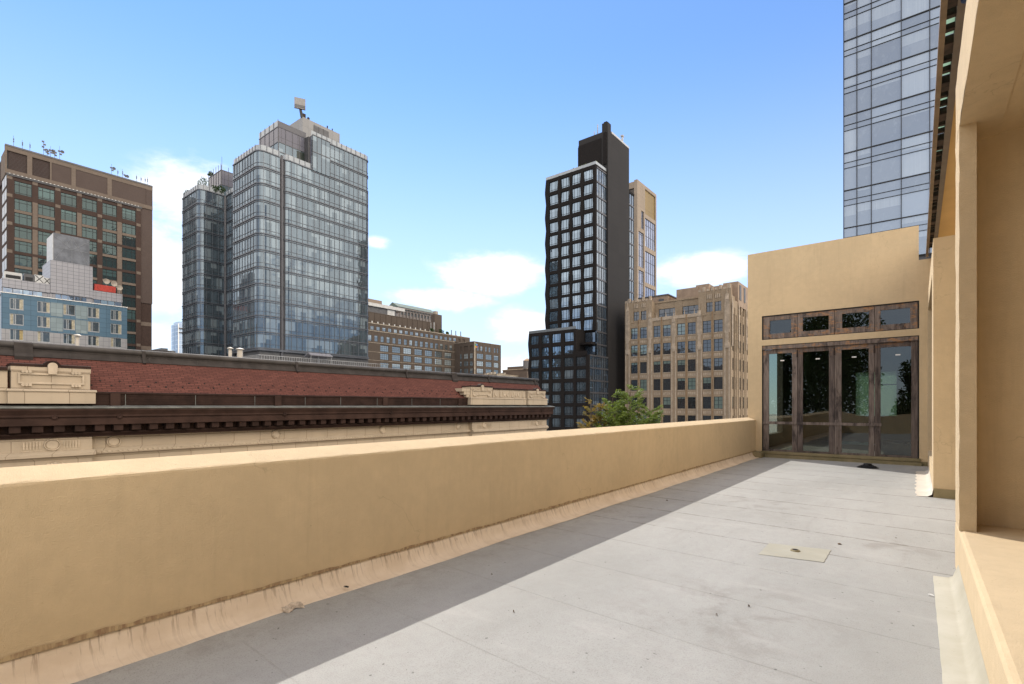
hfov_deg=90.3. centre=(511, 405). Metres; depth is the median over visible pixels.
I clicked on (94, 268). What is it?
window
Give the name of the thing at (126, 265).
window
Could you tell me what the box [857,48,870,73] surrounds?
window
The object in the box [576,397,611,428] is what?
yellowing tree
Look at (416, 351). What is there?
window
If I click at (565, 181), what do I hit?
window
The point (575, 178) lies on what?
window
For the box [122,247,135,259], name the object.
window
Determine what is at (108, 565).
parapet wall
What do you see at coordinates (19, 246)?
window
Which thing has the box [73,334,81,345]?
roof vent
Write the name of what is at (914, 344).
door
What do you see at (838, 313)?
transom window
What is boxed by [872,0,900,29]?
window
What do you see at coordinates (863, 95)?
window
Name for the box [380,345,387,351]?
window
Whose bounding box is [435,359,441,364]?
window
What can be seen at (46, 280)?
plant unit
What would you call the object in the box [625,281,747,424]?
gothic loft building
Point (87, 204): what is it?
window
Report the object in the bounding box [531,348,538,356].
window
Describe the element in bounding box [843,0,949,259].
mirrored tower
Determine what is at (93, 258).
window
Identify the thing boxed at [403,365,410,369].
window
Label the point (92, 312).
window
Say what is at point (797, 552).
sealed patch
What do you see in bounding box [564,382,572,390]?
window
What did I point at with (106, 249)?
window
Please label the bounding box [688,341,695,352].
window
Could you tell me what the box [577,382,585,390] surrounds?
window
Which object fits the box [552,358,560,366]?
window
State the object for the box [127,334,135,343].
window
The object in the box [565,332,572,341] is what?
window
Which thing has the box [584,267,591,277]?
window
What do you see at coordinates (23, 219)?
window
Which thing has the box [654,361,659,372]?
window
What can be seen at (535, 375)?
window
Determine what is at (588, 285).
window
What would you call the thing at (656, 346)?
window
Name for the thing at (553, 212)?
window
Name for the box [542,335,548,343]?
window
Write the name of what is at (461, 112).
sky
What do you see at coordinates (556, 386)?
window
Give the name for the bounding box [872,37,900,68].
window
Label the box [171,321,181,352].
distant tower
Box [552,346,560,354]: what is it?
window
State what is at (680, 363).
window
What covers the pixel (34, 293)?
ribbon window
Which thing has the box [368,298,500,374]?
brown loft building
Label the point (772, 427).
ground
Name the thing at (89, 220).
window
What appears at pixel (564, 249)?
window
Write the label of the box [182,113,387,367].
glass tower
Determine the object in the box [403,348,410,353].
window
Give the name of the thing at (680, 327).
window
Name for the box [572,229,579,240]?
window
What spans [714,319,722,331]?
window
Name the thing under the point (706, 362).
window
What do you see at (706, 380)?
window
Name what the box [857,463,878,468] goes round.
roof drain
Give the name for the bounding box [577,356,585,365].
window
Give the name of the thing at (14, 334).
window
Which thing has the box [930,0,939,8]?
window
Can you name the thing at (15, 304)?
window
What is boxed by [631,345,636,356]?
window
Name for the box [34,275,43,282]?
plant unit
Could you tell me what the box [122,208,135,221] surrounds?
window
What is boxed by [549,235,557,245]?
window
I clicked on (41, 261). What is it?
window
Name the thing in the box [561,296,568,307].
window
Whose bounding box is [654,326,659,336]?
window
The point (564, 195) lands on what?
window
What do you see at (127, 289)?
window
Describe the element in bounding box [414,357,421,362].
window
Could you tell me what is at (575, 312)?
window
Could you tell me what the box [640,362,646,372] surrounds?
window
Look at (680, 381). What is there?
window
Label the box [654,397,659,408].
window
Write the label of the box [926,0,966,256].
steel canopy
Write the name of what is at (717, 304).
window
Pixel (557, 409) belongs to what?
window
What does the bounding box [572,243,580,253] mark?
window
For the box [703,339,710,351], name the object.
window
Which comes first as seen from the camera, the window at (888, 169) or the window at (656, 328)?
the window at (888, 169)
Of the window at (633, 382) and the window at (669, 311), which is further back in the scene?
the window at (633, 382)
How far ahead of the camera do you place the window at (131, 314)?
145.96 m
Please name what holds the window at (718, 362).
in the gothic loft building at (686, 354)
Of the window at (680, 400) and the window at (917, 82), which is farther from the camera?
the window at (680, 400)
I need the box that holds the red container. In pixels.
[93,284,115,292]
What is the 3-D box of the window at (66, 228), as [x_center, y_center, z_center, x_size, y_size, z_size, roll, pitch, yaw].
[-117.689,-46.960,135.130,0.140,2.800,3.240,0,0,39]
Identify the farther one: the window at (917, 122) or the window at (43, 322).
the window at (43, 322)
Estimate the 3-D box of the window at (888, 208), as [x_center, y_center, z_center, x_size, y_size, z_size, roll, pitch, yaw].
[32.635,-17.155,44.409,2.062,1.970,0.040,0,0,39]
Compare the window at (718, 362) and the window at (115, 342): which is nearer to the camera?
the window at (718, 362)
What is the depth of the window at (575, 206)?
117.60 m
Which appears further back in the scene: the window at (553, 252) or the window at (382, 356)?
the window at (382, 356)
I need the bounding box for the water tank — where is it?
[523,358,528,368]
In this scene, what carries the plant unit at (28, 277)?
on the blue hotel
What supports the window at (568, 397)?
in the black tower at (576, 348)
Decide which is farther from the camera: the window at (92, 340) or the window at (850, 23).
the window at (92, 340)
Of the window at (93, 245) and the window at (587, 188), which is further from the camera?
the window at (93, 245)
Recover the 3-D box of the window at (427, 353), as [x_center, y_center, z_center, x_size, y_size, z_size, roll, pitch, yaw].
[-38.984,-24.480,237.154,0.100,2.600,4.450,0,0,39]
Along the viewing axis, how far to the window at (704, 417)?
108.01 m
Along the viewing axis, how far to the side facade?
4.67 m
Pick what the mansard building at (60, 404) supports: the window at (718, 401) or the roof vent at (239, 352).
the roof vent at (239, 352)
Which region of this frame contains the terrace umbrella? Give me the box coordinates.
[304,352,332,363]
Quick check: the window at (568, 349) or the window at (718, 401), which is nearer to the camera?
the window at (718, 401)
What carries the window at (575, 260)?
in the black tower at (576, 348)
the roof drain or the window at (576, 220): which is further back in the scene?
the window at (576, 220)
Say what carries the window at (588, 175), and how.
in the black tower at (576, 348)
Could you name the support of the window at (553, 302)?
in the black tower at (576, 348)
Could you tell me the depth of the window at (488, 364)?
251.01 m
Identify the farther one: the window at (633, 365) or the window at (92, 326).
the window at (633, 365)
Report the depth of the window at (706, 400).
107.98 m
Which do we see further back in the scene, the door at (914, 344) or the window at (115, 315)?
the window at (115, 315)
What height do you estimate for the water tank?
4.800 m
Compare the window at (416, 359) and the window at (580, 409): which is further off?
the window at (416, 359)
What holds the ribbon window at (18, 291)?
in the blue hotel
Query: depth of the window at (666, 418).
113.37 m
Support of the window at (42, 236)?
in the brick tower at (43, 197)
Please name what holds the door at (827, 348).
in the glazed end building at (839, 327)
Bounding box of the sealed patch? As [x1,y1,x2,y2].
[759,543,830,561]
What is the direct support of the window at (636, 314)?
in the gothic loft building at (686, 354)
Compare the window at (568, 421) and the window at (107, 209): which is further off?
the window at (107, 209)
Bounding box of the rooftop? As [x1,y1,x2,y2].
[148,348,175,352]
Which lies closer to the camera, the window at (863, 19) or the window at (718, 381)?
the window at (863, 19)
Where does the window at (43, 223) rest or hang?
in the brick tower at (43, 197)
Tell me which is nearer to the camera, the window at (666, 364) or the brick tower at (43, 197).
the window at (666, 364)
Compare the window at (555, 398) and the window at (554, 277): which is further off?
the window at (554, 277)
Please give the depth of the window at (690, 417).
109.95 m
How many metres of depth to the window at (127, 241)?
145.39 m
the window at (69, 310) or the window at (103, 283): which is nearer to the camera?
the window at (69, 310)
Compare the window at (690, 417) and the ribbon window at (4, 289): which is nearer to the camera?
the ribbon window at (4, 289)
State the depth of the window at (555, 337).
116.53 m
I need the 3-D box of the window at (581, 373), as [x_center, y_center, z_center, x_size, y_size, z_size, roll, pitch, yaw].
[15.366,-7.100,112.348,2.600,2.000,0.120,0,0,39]
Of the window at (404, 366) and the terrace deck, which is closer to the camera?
the terrace deck
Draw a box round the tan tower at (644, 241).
[629,179,655,301]
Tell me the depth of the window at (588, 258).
115.61 m
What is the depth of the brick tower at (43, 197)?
137.88 m
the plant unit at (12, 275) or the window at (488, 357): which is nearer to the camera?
the plant unit at (12, 275)
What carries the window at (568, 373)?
in the black tower at (576, 348)
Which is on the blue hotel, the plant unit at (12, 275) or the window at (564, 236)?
the plant unit at (12, 275)
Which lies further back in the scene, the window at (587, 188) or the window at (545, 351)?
the window at (545, 351)
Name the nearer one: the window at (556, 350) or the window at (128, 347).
the window at (556, 350)
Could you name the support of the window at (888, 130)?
in the mirrored tower at (890, 48)
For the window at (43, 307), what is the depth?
105.16 m
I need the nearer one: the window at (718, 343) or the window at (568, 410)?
the window at (718, 343)
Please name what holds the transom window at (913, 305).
in the glazed end building at (839, 327)
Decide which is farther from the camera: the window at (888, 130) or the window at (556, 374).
the window at (556, 374)
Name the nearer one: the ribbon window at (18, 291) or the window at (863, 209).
the window at (863, 209)
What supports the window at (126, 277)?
in the brick tower at (43, 197)
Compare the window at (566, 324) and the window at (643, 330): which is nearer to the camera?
the window at (643, 330)
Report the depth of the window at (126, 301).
145.39 m
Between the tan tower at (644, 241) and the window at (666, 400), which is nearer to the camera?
the window at (666, 400)
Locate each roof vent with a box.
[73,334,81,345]
[227,347,233,356]
[236,348,244,356]
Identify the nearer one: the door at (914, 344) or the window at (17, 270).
the door at (914, 344)
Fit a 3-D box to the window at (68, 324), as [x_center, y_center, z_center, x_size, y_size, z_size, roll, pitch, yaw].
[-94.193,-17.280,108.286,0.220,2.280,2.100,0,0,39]
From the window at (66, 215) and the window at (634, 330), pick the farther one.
the window at (66, 215)
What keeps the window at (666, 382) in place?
in the gothic loft building at (686, 354)
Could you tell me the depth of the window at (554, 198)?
121.53 m
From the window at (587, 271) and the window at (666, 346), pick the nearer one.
the window at (666, 346)
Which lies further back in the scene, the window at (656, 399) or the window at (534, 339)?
the window at (534, 339)
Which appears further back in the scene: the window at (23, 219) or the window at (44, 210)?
the window at (44, 210)
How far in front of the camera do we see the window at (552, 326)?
121.57 m
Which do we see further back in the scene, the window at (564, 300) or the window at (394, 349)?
the window at (394, 349)
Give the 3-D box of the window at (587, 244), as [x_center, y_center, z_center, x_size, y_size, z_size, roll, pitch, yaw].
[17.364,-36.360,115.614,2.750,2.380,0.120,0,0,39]
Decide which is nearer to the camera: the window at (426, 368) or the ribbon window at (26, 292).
the ribbon window at (26, 292)
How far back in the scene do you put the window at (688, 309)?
111.78 m
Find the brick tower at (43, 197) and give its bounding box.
[0,143,152,350]
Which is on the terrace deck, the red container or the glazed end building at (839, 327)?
the glazed end building at (839, 327)
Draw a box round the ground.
[769,414,776,432]
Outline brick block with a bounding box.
[502,366,528,377]
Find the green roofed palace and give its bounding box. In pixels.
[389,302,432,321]
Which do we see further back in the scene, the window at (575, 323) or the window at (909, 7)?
the window at (575, 323)
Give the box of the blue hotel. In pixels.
[0,232,127,348]
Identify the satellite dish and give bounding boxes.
[116,285,122,293]
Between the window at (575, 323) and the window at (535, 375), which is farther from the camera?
the window at (535, 375)
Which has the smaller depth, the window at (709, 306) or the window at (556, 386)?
the window at (709, 306)
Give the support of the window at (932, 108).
in the mirrored tower at (890, 48)
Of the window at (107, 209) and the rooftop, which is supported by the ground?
the rooftop
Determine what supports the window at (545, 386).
in the black tower at (576, 348)
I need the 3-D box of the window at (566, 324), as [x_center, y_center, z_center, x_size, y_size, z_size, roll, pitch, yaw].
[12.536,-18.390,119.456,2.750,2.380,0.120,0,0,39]
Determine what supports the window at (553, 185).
in the black tower at (576, 348)
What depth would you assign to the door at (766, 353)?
15.73 m
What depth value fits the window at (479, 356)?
245.58 m
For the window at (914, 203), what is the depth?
43.14 m
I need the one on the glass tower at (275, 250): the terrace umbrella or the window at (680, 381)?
the terrace umbrella
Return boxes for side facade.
[914,0,1023,683]
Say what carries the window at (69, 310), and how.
in the blue hotel
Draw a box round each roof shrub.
[197,176,209,185]
[217,185,225,191]
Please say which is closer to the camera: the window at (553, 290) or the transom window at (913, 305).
the transom window at (913, 305)
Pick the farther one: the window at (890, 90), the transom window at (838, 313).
the window at (890, 90)
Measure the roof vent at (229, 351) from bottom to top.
1.310 m
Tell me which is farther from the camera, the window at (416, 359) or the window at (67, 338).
the window at (416, 359)
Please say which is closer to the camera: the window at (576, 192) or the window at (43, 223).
the window at (576, 192)
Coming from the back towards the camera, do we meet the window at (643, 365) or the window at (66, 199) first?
the window at (66, 199)
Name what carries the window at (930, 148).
in the mirrored tower at (890, 48)
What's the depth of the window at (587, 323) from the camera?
115.61 m
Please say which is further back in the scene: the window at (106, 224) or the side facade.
the window at (106, 224)
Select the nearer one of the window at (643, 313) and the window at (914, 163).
the window at (914, 163)
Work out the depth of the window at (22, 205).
128.19 m
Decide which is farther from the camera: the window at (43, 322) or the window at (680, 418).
the window at (680, 418)
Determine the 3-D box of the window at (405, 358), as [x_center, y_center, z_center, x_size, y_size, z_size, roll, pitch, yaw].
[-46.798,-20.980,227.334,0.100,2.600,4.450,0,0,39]
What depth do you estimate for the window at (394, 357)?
222.46 m
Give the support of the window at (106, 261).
in the brick tower at (43, 197)
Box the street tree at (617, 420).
[593,384,663,426]
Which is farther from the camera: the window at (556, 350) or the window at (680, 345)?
the window at (556, 350)
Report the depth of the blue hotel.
108.31 m
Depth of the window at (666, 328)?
113.48 m
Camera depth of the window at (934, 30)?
42.37 m
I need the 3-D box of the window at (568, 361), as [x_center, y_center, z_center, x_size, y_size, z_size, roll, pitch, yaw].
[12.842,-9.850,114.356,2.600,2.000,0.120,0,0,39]
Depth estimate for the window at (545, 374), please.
118.38 m
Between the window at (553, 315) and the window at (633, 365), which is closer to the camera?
the window at (633, 365)
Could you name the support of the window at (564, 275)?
in the black tower at (576, 348)
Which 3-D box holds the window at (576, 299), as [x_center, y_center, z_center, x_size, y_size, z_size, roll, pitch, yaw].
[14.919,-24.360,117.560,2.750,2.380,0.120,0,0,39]
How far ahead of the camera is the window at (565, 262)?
119.45 m
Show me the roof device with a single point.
(299, 103)
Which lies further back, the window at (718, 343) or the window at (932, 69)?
the window at (718, 343)
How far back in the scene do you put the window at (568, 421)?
114.36 m
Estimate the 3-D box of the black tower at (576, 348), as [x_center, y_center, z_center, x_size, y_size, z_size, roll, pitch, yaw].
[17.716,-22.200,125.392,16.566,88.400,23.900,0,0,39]
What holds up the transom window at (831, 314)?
in the glazed end building at (839, 327)
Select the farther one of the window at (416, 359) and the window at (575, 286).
the window at (416, 359)
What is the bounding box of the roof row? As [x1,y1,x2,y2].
[485,372,517,376]
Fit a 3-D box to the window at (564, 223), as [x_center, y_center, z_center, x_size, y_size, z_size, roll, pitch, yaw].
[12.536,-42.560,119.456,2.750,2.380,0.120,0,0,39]
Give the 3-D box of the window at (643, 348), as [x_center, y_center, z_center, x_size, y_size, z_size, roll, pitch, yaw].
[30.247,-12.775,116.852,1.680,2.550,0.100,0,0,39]
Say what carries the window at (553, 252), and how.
in the black tower at (576, 348)
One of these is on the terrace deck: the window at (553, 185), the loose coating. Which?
the loose coating
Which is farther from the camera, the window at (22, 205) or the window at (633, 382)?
the window at (22, 205)
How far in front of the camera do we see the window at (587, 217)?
115.65 m
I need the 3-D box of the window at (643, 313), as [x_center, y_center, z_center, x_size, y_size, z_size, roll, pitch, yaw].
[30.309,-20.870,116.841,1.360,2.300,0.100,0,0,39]
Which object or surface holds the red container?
on the blue hotel
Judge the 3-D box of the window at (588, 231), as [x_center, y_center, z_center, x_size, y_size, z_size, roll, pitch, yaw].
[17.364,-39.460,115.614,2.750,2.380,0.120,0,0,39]
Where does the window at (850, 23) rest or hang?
in the mirrored tower at (890, 48)
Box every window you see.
[3,287,11,292]
[10,298,23,310]
[10,313,23,325]
[10,329,23,340]
[13,289,21,293]
[14,181,31,196]
[14,198,31,212]
[14,212,31,226]
[14,226,31,239]
[14,240,31,253]
[14,254,31,267]
[14,268,31,274]
[23,290,31,294]
[33,291,41,295]
[37,301,49,312]
[37,316,49,327]
[37,332,49,341]
[38,187,54,202]
[38,204,54,217]
[38,217,54,230]
[38,231,51,242]
[38,244,46,255]
[38,258,46,268]
[61,192,76,207]
[61,209,76,222]
[61,222,76,235]
[63,304,74,315]
[63,319,74,329]
[63,334,74,343]
[82,198,96,212]
[82,214,96,226]
[82,227,96,239]
[88,307,98,318]
[88,321,98,332]
[88,336,98,345]
[90,241,96,251]
[90,254,96,264]
[93,267,96,277]
[102,203,116,216]
[102,218,116,230]
[102,231,116,243]
[102,243,116,255]
[102,256,116,268]
[102,269,116,280]
[102,281,116,292]
[111,310,120,320]
[111,324,121,334]
[111,338,120,347]
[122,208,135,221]
[122,223,135,235]
[122,235,135,247]
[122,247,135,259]
[122,260,135,271]
[122,272,135,283]
[122,284,135,295]
[122,296,135,307]
[127,309,135,319]
[127,322,135,331]
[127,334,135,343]
[127,346,135,349]
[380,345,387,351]
[380,354,387,359]
[392,347,399,352]
[392,355,399,360]
[392,364,399,368]
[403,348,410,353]
[403,356,410,361]
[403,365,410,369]
[414,349,421,354]
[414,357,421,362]
[414,366,421,369]
[425,350,431,355]
[425,358,431,363]
[425,366,431,370]
[435,351,441,356]
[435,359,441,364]
[445,353,450,357]
[445,360,450,365]
[477,353,482,358]
[477,361,482,365]
[486,355,491,359]
[486,362,491,366]
[531,336,538,344]
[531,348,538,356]
[531,360,538,368]
[531,371,538,378]
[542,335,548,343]
[542,347,548,355]
[542,359,548,367]
[542,371,548,379]
[542,383,548,391]
[549,180,557,191]
[549,194,557,205]
[549,208,557,219]
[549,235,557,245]
[549,260,557,271]
[549,286,557,296]
[549,298,557,308]
[549,311,557,321]
[549,323,557,328]
[550,222,557,232]
[550,248,557,258]
[550,273,557,283]
[552,333,560,342]
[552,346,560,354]
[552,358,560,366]
[552,370,560,378]
[552,383,560,391]
[552,394,560,402]
[552,406,560,414]
[552,418,560,426]
[561,177,568,187]
[561,190,568,201]
[561,205,568,215]
[561,219,568,229]
[561,232,568,242]
[561,245,568,256]
[561,258,568,268]
[561,271,568,281]
[561,284,568,294]
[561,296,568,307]
[561,309,568,319]
[561,322,568,327]
[564,345,572,354]
[564,357,572,366]
[564,370,572,378]
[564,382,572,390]
[564,394,572,402]
[564,406,572,414]
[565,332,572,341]
[565,418,572,426]
[572,173,579,184]
[572,187,580,198]
[572,201,579,212]
[572,216,580,226]
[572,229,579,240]
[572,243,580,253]
[572,256,579,266]
[572,269,580,279]
[572,282,579,292]
[572,295,580,305]
[572,308,579,318]
[572,321,580,329]
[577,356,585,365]
[577,369,585,377]
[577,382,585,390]
[577,394,585,402]
[577,406,585,414]
[577,419,585,427]
[583,183,592,195]
[583,240,591,251]
[584,169,592,180]
[584,198,592,209]
[584,212,591,223]
[584,226,592,237]
[584,253,592,264]
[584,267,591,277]
[584,280,592,291]
[584,293,591,303]
[584,306,592,316]
[584,319,592,329]
[631,328,636,338]
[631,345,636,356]
[631,363,636,373]
[631,380,636,390]
[634,312,638,320]
[640,327,646,338]
[640,344,646,355]
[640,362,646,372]
[640,379,646,390]
[640,397,646,405]
[641,311,645,319]
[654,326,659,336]
[654,343,659,354]
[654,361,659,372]
[654,379,659,389]
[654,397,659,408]
[659,308,674,316]
[663,325,670,336]
[663,343,670,353]
[663,361,670,371]
[663,379,670,389]
[663,397,670,408]
[663,415,670,422]
[677,323,684,334]
[677,341,684,353]
[677,360,684,371]
[677,378,684,389]
[677,397,684,408]
[677,415,684,421]
[683,305,697,314]
[688,322,695,333]
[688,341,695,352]
[688,359,695,370]
[688,378,695,389]
[688,397,695,408]
[688,415,695,420]
[703,320,710,332]
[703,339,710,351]
[703,358,710,370]
[703,377,710,388]
[703,397,710,408]
[703,416,710,419]
[706,302,712,311]
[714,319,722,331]
[714,338,722,350]
[714,358,722,369]
[714,377,722,388]
[714,397,722,408]
[715,301,720,310]
[763,314,797,338]
[798,310,834,336]
[835,306,873,333]
[844,15,855,40]
[844,53,855,77]
[844,91,855,115]
[844,129,855,152]
[844,166,855,189]
[844,204,855,227]
[856,371,896,415]
[857,9,870,35]
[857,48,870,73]
[857,86,870,111]
[857,124,870,149]
[857,163,870,187]
[857,201,870,224]
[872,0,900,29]
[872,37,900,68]
[872,76,900,106]
[872,116,900,145]
[872,155,900,183]
[872,195,900,222]
[875,302,916,330]
[902,0,928,18]
[902,27,928,58]
[902,68,928,97]
[902,108,928,137]
[902,149,928,177]
[902,189,928,216]
[919,230,926,253]
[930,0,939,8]
[930,23,949,48]
[930,65,946,89]
[930,106,944,130]
[930,148,931,170]
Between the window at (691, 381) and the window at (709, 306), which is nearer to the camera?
the window at (709, 306)
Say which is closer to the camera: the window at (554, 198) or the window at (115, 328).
the window at (115, 328)
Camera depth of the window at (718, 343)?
106.50 m
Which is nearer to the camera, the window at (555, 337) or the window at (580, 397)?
the window at (580, 397)
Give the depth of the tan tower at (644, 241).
154.18 m
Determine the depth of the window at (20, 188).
128.19 m
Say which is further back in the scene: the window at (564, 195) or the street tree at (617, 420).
the window at (564, 195)
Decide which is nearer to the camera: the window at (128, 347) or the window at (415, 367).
the window at (128, 347)
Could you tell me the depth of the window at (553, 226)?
121.57 m
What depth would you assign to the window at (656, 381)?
114.88 m
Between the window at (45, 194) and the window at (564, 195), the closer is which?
the window at (564, 195)
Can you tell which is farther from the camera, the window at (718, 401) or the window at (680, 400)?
the window at (680, 400)
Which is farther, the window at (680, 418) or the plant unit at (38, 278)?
the window at (680, 418)
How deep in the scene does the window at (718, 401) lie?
106.50 m
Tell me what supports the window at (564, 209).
in the black tower at (576, 348)
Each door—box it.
[763,348,797,451]
[798,346,834,453]
[835,343,873,455]
[875,341,917,457]
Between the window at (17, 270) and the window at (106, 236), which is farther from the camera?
the window at (106, 236)
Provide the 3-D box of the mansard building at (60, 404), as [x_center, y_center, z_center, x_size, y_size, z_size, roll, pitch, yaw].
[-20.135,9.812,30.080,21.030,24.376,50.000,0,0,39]
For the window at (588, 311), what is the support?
in the black tower at (576, 348)
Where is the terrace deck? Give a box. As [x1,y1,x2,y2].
[72,457,955,683]
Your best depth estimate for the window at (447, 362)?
247.32 m
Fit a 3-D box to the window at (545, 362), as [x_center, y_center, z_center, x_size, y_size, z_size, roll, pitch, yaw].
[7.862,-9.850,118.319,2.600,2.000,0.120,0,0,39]
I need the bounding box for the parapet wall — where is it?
[0,417,763,683]
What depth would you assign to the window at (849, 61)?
46.03 m
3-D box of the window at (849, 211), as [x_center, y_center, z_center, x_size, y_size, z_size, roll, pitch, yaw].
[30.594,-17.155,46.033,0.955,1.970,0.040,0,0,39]
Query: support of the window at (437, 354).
in the brown loft building at (395, 341)
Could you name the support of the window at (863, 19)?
in the mirrored tower at (890, 48)
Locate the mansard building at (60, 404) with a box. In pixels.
[0,340,554,467]
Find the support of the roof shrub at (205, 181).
on the glass tower at (275, 250)
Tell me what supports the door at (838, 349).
in the glazed end building at (839, 327)
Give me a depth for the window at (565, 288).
119.45 m
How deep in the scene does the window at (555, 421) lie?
116.49 m
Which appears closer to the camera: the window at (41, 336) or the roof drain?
the roof drain
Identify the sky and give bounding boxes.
[0,0,842,413]
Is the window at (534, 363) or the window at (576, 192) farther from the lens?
the window at (534, 363)
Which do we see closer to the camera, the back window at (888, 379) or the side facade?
the side facade
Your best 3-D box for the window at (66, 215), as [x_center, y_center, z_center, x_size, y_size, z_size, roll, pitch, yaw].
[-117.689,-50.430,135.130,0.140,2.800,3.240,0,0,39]
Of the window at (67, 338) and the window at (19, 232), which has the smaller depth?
the window at (67, 338)
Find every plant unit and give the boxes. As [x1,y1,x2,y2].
[3,271,21,279]
[22,273,33,281]
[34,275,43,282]
[44,278,49,283]
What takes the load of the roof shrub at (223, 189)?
on the glass tower at (275, 250)
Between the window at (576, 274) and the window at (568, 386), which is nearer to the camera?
the window at (568, 386)
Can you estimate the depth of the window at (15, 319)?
102.05 m
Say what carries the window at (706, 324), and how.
in the gothic loft building at (686, 354)
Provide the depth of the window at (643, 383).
116.79 m
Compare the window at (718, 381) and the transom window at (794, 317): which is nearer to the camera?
the transom window at (794, 317)
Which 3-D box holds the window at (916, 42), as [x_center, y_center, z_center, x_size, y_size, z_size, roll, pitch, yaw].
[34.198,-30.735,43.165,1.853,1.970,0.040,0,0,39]
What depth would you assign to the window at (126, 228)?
145.39 m
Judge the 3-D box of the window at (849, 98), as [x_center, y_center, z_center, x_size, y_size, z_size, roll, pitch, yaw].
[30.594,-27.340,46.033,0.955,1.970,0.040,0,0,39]
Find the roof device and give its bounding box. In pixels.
[294,97,304,117]
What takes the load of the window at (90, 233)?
in the brick tower at (43, 197)
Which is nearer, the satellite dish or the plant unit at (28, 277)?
the plant unit at (28, 277)
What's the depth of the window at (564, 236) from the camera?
119.45 m
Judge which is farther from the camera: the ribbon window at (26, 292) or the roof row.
the roof row
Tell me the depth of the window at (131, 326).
145.96 m
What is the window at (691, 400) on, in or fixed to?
in the gothic loft building at (686, 354)
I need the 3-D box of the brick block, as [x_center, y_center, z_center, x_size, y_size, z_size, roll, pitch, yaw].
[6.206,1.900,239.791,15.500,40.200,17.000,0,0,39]
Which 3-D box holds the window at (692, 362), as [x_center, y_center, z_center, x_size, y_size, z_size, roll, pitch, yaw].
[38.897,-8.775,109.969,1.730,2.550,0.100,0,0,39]
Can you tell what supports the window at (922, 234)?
in the mirrored tower at (890, 48)
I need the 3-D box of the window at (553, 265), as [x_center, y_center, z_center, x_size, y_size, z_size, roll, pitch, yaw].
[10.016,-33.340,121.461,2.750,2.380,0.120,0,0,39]
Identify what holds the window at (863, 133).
in the mirrored tower at (890, 48)
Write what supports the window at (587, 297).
in the black tower at (576, 348)
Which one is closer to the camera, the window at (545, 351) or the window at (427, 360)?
the window at (545, 351)
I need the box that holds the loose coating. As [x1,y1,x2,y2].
[281,601,304,612]
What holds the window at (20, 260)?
in the brick tower at (43, 197)
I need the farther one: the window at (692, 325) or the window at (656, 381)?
the window at (656, 381)
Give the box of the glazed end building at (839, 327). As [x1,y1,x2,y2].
[748,225,930,465]
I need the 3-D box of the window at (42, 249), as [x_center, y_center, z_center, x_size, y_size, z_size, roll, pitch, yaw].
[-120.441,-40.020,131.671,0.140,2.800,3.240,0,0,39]
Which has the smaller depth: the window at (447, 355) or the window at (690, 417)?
the window at (690, 417)
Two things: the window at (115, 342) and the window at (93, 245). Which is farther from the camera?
the window at (93, 245)
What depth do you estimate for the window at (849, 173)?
46.01 m
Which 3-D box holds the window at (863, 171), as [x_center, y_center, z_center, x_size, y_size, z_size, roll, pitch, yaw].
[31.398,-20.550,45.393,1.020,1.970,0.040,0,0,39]
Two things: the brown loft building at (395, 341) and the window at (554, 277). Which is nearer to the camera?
the window at (554, 277)
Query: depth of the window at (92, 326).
111.53 m
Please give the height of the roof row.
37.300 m
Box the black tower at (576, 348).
[528,121,633,430]
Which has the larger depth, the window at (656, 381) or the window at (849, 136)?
the window at (656, 381)
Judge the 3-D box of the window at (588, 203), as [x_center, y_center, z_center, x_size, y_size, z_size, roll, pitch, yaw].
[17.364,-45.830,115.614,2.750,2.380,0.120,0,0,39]
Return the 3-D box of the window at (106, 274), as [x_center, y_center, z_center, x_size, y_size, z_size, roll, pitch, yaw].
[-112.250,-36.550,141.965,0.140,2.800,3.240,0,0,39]
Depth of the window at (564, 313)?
119.45 m
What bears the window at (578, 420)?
in the black tower at (576, 348)
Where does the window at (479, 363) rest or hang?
in the brown loft building at (395, 341)
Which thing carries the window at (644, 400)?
in the gothic loft building at (686, 354)
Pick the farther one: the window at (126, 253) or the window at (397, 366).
the window at (397, 366)

